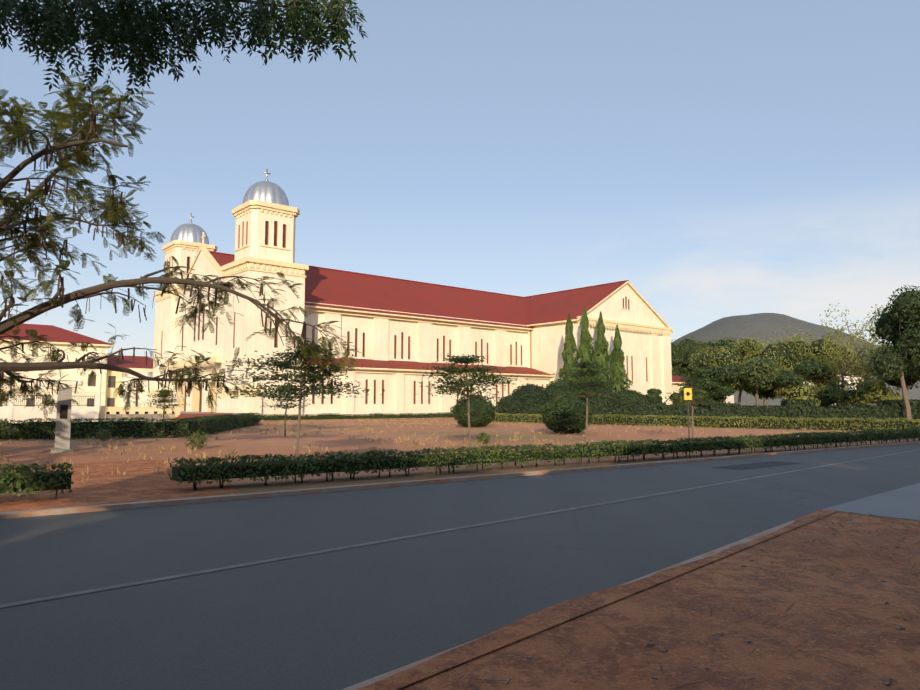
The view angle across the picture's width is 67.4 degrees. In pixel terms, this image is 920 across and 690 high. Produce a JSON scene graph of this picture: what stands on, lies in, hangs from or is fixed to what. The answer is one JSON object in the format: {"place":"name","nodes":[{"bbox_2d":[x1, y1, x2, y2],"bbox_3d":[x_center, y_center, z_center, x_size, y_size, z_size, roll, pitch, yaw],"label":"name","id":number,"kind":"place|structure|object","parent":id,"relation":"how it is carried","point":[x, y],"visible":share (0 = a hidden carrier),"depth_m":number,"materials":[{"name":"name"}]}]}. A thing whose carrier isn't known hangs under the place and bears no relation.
{"place":"outdoors","nodes":[
{"label":"outdoors","id":0,"kind":"place"},
{"bbox_2d":[0,458,239,511],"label":"soil path","id":1,"kind":"structure","parent":0,"point":[140,481],"depth_m":14.01,"materials":[{"name":"brown soil"}]},
{"bbox_2d":[0,462,73,501],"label":"roadside hedge","id":2,"kind":"object","parent":1,"relation":"on","point":[30,481],"visible":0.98,"depth_m":11.97,"materials":[{"name":"green plant"}]},
{"bbox_2d":[0,405,917,520],"bbox_3d":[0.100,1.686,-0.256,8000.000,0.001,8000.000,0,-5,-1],"label":"ground","id":3,"kind":"structure","parent":0,"point":[244,443],"depth_m":32.07,"materials":[{"name":"brown soil"}]},
{"bbox_2d":[0,393,99,422],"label":"wall","id":4,"kind":"structure","parent":3,"relation":"on","point":[10,412],"depth_m":61.46,"materials":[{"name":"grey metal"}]},
{"bbox_2d":[0,323,113,406],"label":"building","id":5,"kind":"structure","parent":3,"relation":"on","point":[62,339],"depth_m":96.29,"materials":[{"name":"beige paint"}]},
{"bbox_2d":[37,399,79,411],"bbox_3d":[-34.853,5.747,59.780,3.395,2.277,3.237,0,-5,-1],"label":"palm","id":6,"kind":"object","parent":3,"relation":"on","point":[54,408],"visible":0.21,"depth_m":59.97,"materials":[{"name":"plant"}]},
{"bbox_2d":[51,387,72,452],"bbox_3d":[-14.450,2.702,25.154,0.680,2.360,0.680,3,-6,-29],"label":"stone stele","id":7,"kind":"object","parent":3,"relation":"on","point":[63,423],"visible":1,"depth_m":24.95,"materials":[{"name":"grey stone"}]},
{"bbox_2d":[96,428,110,440],"bbox_3d":[-16.757,4.241,32.475,0.686,0.651,0.740,0,-5,-1],"label":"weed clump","id":8,"kind":"object","parent":3,"relation":"on","point":[102,434],"visible":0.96,"depth_m":32.36,"materials":[{"name":"green plant"}]},
{"bbox_2d":[105,355,152,406],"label":"building","id":9,"kind":"structure","parent":3,"relation":"on","point":[139,365],"depth_m":102.27,"materials":[{"name":"beige paint"}]},
{"bbox_2d":[0,412,260,440],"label":"lawn hedge","id":10,"kind":"object","parent":3,"relation":"on","point":[39,429],"visible":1,"depth_m":35.08,"materials":[{"name":"green plant"}]},
{"bbox_2d":[78,406,238,421],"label":"wall","id":11,"kind":"structure","parent":3,"relation":"on","point":[105,412],"depth_m":68.39,"materials":[{"name":"beige paint"}]},
{"bbox_2d":[141,389,189,420],"bbox_3d":[-20.566,4.416,47.955,3.375,2.892,3.408,0,-5,-1],"label":"lawn sapling","id":12,"kind":"object","parent":3,"relation":"on","point":[164,401],"visible":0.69,"depth_m":47.65,"materials":[{"name":"green plant"}]},
{"bbox_2d":[0,69,362,417],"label":"flamboyant tree","id":13,"kind":"object","parent":3,"relation":"on","point":[88,132],"visible":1,"depth_m":21.42,"materials":[{"name":"green plant"}]},
{"bbox_2d":[183,430,207,449],"bbox_3d":[-10.133,3.629,26.507,0.857,0.843,0.885,0,-5,-1],"label":"weed clump","id":14,"kind":"object","parent":3,"relation":"on","point":[199,440],"visible":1,"depth_m":26.40,"materials":[{"name":"green plant"}]},
{"bbox_2d":[260,384,314,437],"bbox_3d":[-8.839,3.423,36.091,3.342,2.811,2.920,0,-5,-1],"label":"lawn sapling","id":15,"kind":"object","parent":3,"relation":"on","point":[286,406],"visible":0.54,"depth_m":35.89,"materials":[{"name":"green plant"}]},
{"bbox_2d":[220,340,384,456],"bbox_3d":[-5.328,1.737,22.324,5.288,3.801,5.459,2,-5,-22],"label":"lawn tree","id":16,"kind":"object","parent":3,"relation":"on","point":[285,364],"visible":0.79,"depth_m":22.38,"materials":[{"name":"green plant"}]},
{"bbox_2d":[256,412,496,420],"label":"hedge","id":17,"kind":"object","parent":3,"relation":"on","point":[331,416],"visible":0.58,"depth_m":81.79,"materials":[{"name":"green plant"}]},
{"bbox_2d":[146,169,694,415],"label":"cathedral","id":18,"kind":"structure","parent":3,"relation":"on","point":[399,333],"depth_m":95.79,"materials":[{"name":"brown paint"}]},
{"bbox_2d":[0,417,892,493],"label":"lawn grass tufts","id":19,"kind":"object","parent":3,"relation":"on","point":[290,433],"visible":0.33,"depth_m":33.52,"materials":[{"name":"beige plant"}]},
{"bbox_2d":[450,394,499,426],"bbox_3d":[1.028,5.054,52.694,3.470,2.750,3.650,2,-5,-22],"label":"round bush","id":20,"kind":"object","parent":3,"relation":"on","point":[478,417],"visible":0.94,"depth_m":51.66,"materials":[{"name":"green plant"}]},
{"bbox_2d":[418,353,535,446],"bbox_3d":[0.562,2.197,27.303,4.695,3.744,4.652,0,-5,-1],"label":"lawn tree","id":21,"kind":"object","parent":3,"relation":"on","point":[467,382],"visible":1,"depth_m":27.11,"materials":[{"name":"green plant"}]},
{"bbox_2d":[476,432,490,443],"bbox_3d":[1.016,4.075,30.017,0.623,0.561,0.605,-2,-5,18],"label":"weed clump","id":22,"kind":"object","parent":3,"relation":"on","point":[481,436],"visible":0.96,"depth_m":29.89,"materials":[{"name":"green plant"}]},
{"bbox_2d":[496,395,526,414],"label":"shrub","id":23,"kind":"object","parent":3,"relation":"on","point":[509,401],"visible":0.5,"depth_m":84.30,"materials":[{"name":"green plant"}]},
{"bbox_2d":[509,383,550,406],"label":"shrub","id":24,"kind":"object","parent":3,"relation":"on","point":[534,394],"visible":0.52,"depth_m":86.14,"materials":[{"name":"green plant"}]},
{"bbox_2d":[543,379,582,402],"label":"shrub","id":25,"kind":"object","parent":3,"relation":"on","point":[552,386],"visible":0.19,"depth_m":87.24,"materials":[{"name":"green plant"}]},
{"bbox_2d":[538,394,593,433],"bbox_3d":[6.484,4.184,41.573,3.460,2.513,3.475,0,-5,-1],"label":"round bush","id":26,"kind":"object","parent":3,"relation":"on","point":[560,414],"visible":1,"depth_m":40.67,"materials":[{"name":"green plant"}]},
{"bbox_2d":[558,313,580,387],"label":"mast tree","id":27,"kind":"object","parent":3,"relation":"on","point":[569,350],"visible":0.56,"depth_m":99.72,"materials":[{"name":"green plant"}]},
{"bbox_2d":[545,360,627,441],"bbox_3d":[5.774,2.571,32.028,4.376,3.817,4.381,0,-5,-1],"label":"lawn tree","id":28,"kind":"object","parent":3,"relation":"on","point":[586,365],"visible":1,"depth_m":32.13,"materials":[{"name":"green plant"}]},
{"bbox_2d":[577,306,597,386],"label":"mast tree","id":29,"kind":"object","parent":3,"relation":"on","point":[586,345],"visible":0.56,"depth_m":101.85,"materials":[{"name":"green plant"}]},
{"bbox_2d":[578,382,613,400],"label":"shrub","id":30,"kind":"object","parent":3,"relation":"on","point":[593,397],"visible":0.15,"depth_m":86.32,"materials":[{"name":"green plant"}]},
{"bbox_2d":[593,311,615,388],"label":"mast tree","id":31,"kind":"object","parent":3,"relation":"on","point":[602,357],"visible":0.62,"depth_m":104.47,"materials":[{"name":"green plant"}]},
{"bbox_2d":[609,325,632,392],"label":"mast tree","id":32,"kind":"object","parent":3,"relation":"on","point":[616,356],"visible":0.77,"depth_m":106.50,"materials":[{"name":"green plant"}]},
{"bbox_2d":[609,389,648,403],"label":"shrub","id":33,"kind":"object","parent":3,"relation":"on","point":[634,396],"visible":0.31,"depth_m":84.52,"materials":[{"name":"green plant"}]},
{"bbox_2d":[643,388,677,404],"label":"low shrub","id":34,"kind":"object","parent":3,"relation":"on","point":[653,395],"visible":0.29,"depth_m":92.12,"materials":[{"name":"green plant"}]},
{"bbox_2d":[684,388,691,437],"bbox_3d":[10.654,3.239,32.167,0.340,2.500,0.075,-1,-5,9],"label":"road sign","id":35,"kind":"object","parent":3,"relation":"on","point":[687,394],"visible":0.92,"depth_m":32.20,"materials":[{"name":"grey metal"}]},
{"bbox_2d":[671,336,708,377],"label":"tree","id":36,"kind":"object","parent":3,"relation":"on","point":[682,351],"visible":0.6,"depth_m":149.44,"materials":[{"name":"green plant"}]},
{"bbox_2d":[669,384,712,407],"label":"bush","id":37,"kind":"object","parent":3,"relation":"on","point":[681,395],"visible":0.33,"depth_m":91.09,"materials":[{"name":"green plant"}]},
{"bbox_2d":[662,376,719,437],"bbox_3d":[11.906,3.181,35.454,3.073,3.185,2.995,0,-5,-1],"label":"lawn tree","id":38,"kind":"object","parent":3,"relation":"on","point":[694,394],"visible":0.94,"depth_m":35.27,"materials":[{"name":"green plant"}]},
{"bbox_2d":[673,367,733,402],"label":"building","id":39,"kind":"structure","parent":3,"relation":"on","point":[729,399],"depth_m":152.14,"materials":[{"name":"white paint"}]},
{"bbox_2d":[491,413,919,430],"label":"lawn hedge","id":40,"kind":"object","parent":3,"relation":"on","point":[851,424],"visible":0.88,"depth_m":49.81,"materials":[{"name":"green plant"}]},
{"bbox_2d":[689,336,737,370],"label":"tree","id":41,"kind":"object","parent":3,"relation":"on","point":[728,342],"visible":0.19,"depth_m":148.65,"materials":[{"name":"green plant"}]},
{"bbox_2d":[694,377,735,407],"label":"bush","id":42,"kind":"object","parent":3,"relation":"on","point":[725,390],"visible":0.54,"depth_m":89.85,"materials":[{"name":"green plant"}]},
{"bbox_2d":[685,363,746,402],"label":"tree","id":43,"kind":"object","parent":3,"relation":"on","point":[726,374],"visible":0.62,"depth_m":89.73,"materials":[{"name":"green plant"}]},
{"bbox_2d":[522,399,919,420],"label":"tall dark hedge","id":44,"kind":"object","parent":3,"relation":"on","point":[807,408],"visible":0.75,"depth_m":77.87,"materials":[{"name":"green plant"}]},
{"bbox_2d":[690,337,767,404],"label":"tree","id":45,"kind":"object","parent":3,"relation":"on","point":[715,357],"visible":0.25,"depth_m":116.43,"materials":[{"name":"green plant"}]},
{"bbox_2d":[736,357,800,404],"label":"tree","id":46,"kind":"object","parent":3,"relation":"on","point":[758,374],"visible":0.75,"depth_m":88.45,"materials":[{"name":"green plant"}]},
{"bbox_2d":[727,338,824,405],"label":"tree","id":47,"kind":"object","parent":3,"relation":"on","point":[784,355],"visible":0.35,"depth_m":108.66,"materials":[{"name":"green plant"}]},
{"bbox_2d":[742,326,849,383],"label":"tree","id":48,"kind":"object","parent":3,"relation":"on","point":[819,360],"visible":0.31,"depth_m":108.21,"materials":[{"name":"green plant"}]},
{"bbox_2d":[751,361,841,406],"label":"tree","id":49,"kind":"object","parent":3,"relation":"on","point":[810,368],"visible":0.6,"depth_m":87.02,"materials":[{"name":"green plant"}]},
{"bbox_2d":[780,335,866,388],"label":"tree","id":50,"kind":"object","parent":3,"relation":"on","point":[819,378],"visible":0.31,"depth_m":110.60,"materials":[{"name":"green plant"}]},
{"bbox_2d":[774,383,874,406],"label":"bush","id":51,"kind":"object","parent":3,"relation":"on","point":[795,392],"visible":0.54,"depth_m":85.32,"materials":[{"name":"green plant"}]},
{"bbox_2d":[828,379,867,406],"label":"bush","id":52,"kind":"object","parent":3,"relation":"on","point":[846,384],"visible":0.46,"depth_m":84.79,"materials":[{"name":"green plant"}]},
{"bbox_2d":[817,312,887,403],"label":"tree","id":53,"kind":"object","parent":3,"relation":"on","point":[842,373],"visible":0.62,"depth_m":100.21,"materials":[{"name":"green plant"}]},
{"bbox_2d":[819,303,892,382],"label":"tree","id":54,"kind":"object","parent":3,"relation":"on","point":[834,366],"visible":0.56,"depth_m":97.32,"materials":[{"name":"green plant"}]},
{"bbox_2d":[855,340,891,382],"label":"tree","id":55,"kind":"object","parent":3,"relation":"on","point":[868,361],"visible":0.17,"depth_m":93.86,"materials":[{"name":"green plant"}]},
{"bbox_2d":[855,380,902,404],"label":"bush","id":56,"kind":"object","parent":3,"relation":"on","point":[880,390],"visible":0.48,"depth_m":82.72,"materials":[{"name":"green plant"}]},
{"bbox_2d":[866,285,919,420],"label":"tree","id":57,"kind":"object","parent":3,"relation":"on","point":[895,329],"visible":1,"depth_m":72.39,"materials":[{"name":"green plant"}]},
{"bbox_2d":[874,304,919,392],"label":"tree","id":58,"kind":"object","parent":3,"relation":"on","point":[911,376],"visible":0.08,"depth_m":82.49,"materials":[{"name":"green plant"}]},
{"bbox_2d":[0,443,919,689],"bbox_3d":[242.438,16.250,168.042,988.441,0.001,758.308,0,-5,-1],"label":"road","id":59,"kind":"structure","parent":0,"point":[341,619],"depth_m":7.37,"materials":[{"name":"grey asphalt"}]},
{"bbox_2d":[0,449,919,607],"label":"line","id":60,"kind":"object","parent":59,"relation":"on","point":[152,580],"depth_m":8.00,"materials":[{"name":"white paint"}]},
{"bbox_2d":[711,461,798,469],"bbox_3d":[8.332,3.362,19.288,3.400,0.001,0.900,4,-6,-39],"label":"road patch","id":61,"kind":"object","parent":59,"relation":"on","point":[755,465],"visible":1,"depth_m":19.21,"materials":[{"name":"grey asphalt"}]},
{"bbox_2d":[0,0,919,357],"label":"sky","id":62,"kind":"structure","parent":0,"point":[718,159],"materials":[{"name":"blue"}]},
{"bbox_2d":[231,440,917,493],"bbox_3d":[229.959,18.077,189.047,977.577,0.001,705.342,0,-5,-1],"label":"verge","id":63,"kind":"structure","parent":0,"point":[282,485],"depth_m":16.86,"materials":[{"name":"soil"}]},
{"bbox_2d":[0,441,919,518],"bbox_3d":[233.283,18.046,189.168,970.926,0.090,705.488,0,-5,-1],"label":"kerb","id":64,"kind":"structure","parent":63,"relation":"on","point":[65,510],"depth_m":13.69,"materials":[{"name":"concrete"}]},
{"bbox_2d":[168,427,919,489],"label":"roadside hedge","id":65,"kind":"object","parent":63,"relation":"on","point":[282,467],"visible":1,"depth_m":17.49,"materials":[{"name":"green plant"}]},
{"bbox_2d":[397,512,919,689],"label":"verge soil","id":66,"kind":"structure","parent":0,"point":[820,641],"depth_m":5.20,"materials":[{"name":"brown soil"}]},
{"bbox_2d":[0,0,367,104],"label":"neem tree","id":67,"kind":"object","parent":66,"relation":"on","point":[118,26],"visible":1,"depth_m":4.97,"materials":[{"name":"green plant"}]},
{"bbox_2d":[342,520,793,689],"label":"kerb","id":68,"kind":"structure","parent":66,"relation":"on","point":[408,666],"depth_m":6.92,"materials":[{"name":"concrete"}]},
{"bbox_2d":[356,509,837,689],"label":"verge dust over kerb","id":69,"kind":"object","parent":66,"relation":"on","point":[541,620],"visible":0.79,"depth_m":5.45,"materials":[{"name":"red soil"}]},
{"bbox_2d":[673,313,919,404],"bbox_3d":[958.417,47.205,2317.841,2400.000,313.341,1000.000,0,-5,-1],"label":"hill","id":70,"kind":"structure","parent":0,"point":[757,326],"depth_m":2092.98,"materials":[{"name":"green plant"}]},
{"bbox_2d":[802,372,863,403],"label":"white house gable","id":71,"kind":"structure","parent":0,"point":[844,379],"depth_m":131.43,"materials":[{"name":"grey paint"}]},
{"bbox_2d":[825,483,919,520],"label":"side road","id":72,"kind":"structure","parent":0,"point":[903,503],"depth_m":11.59,"materials":[{"name":"grey asphalt"}]}
]}

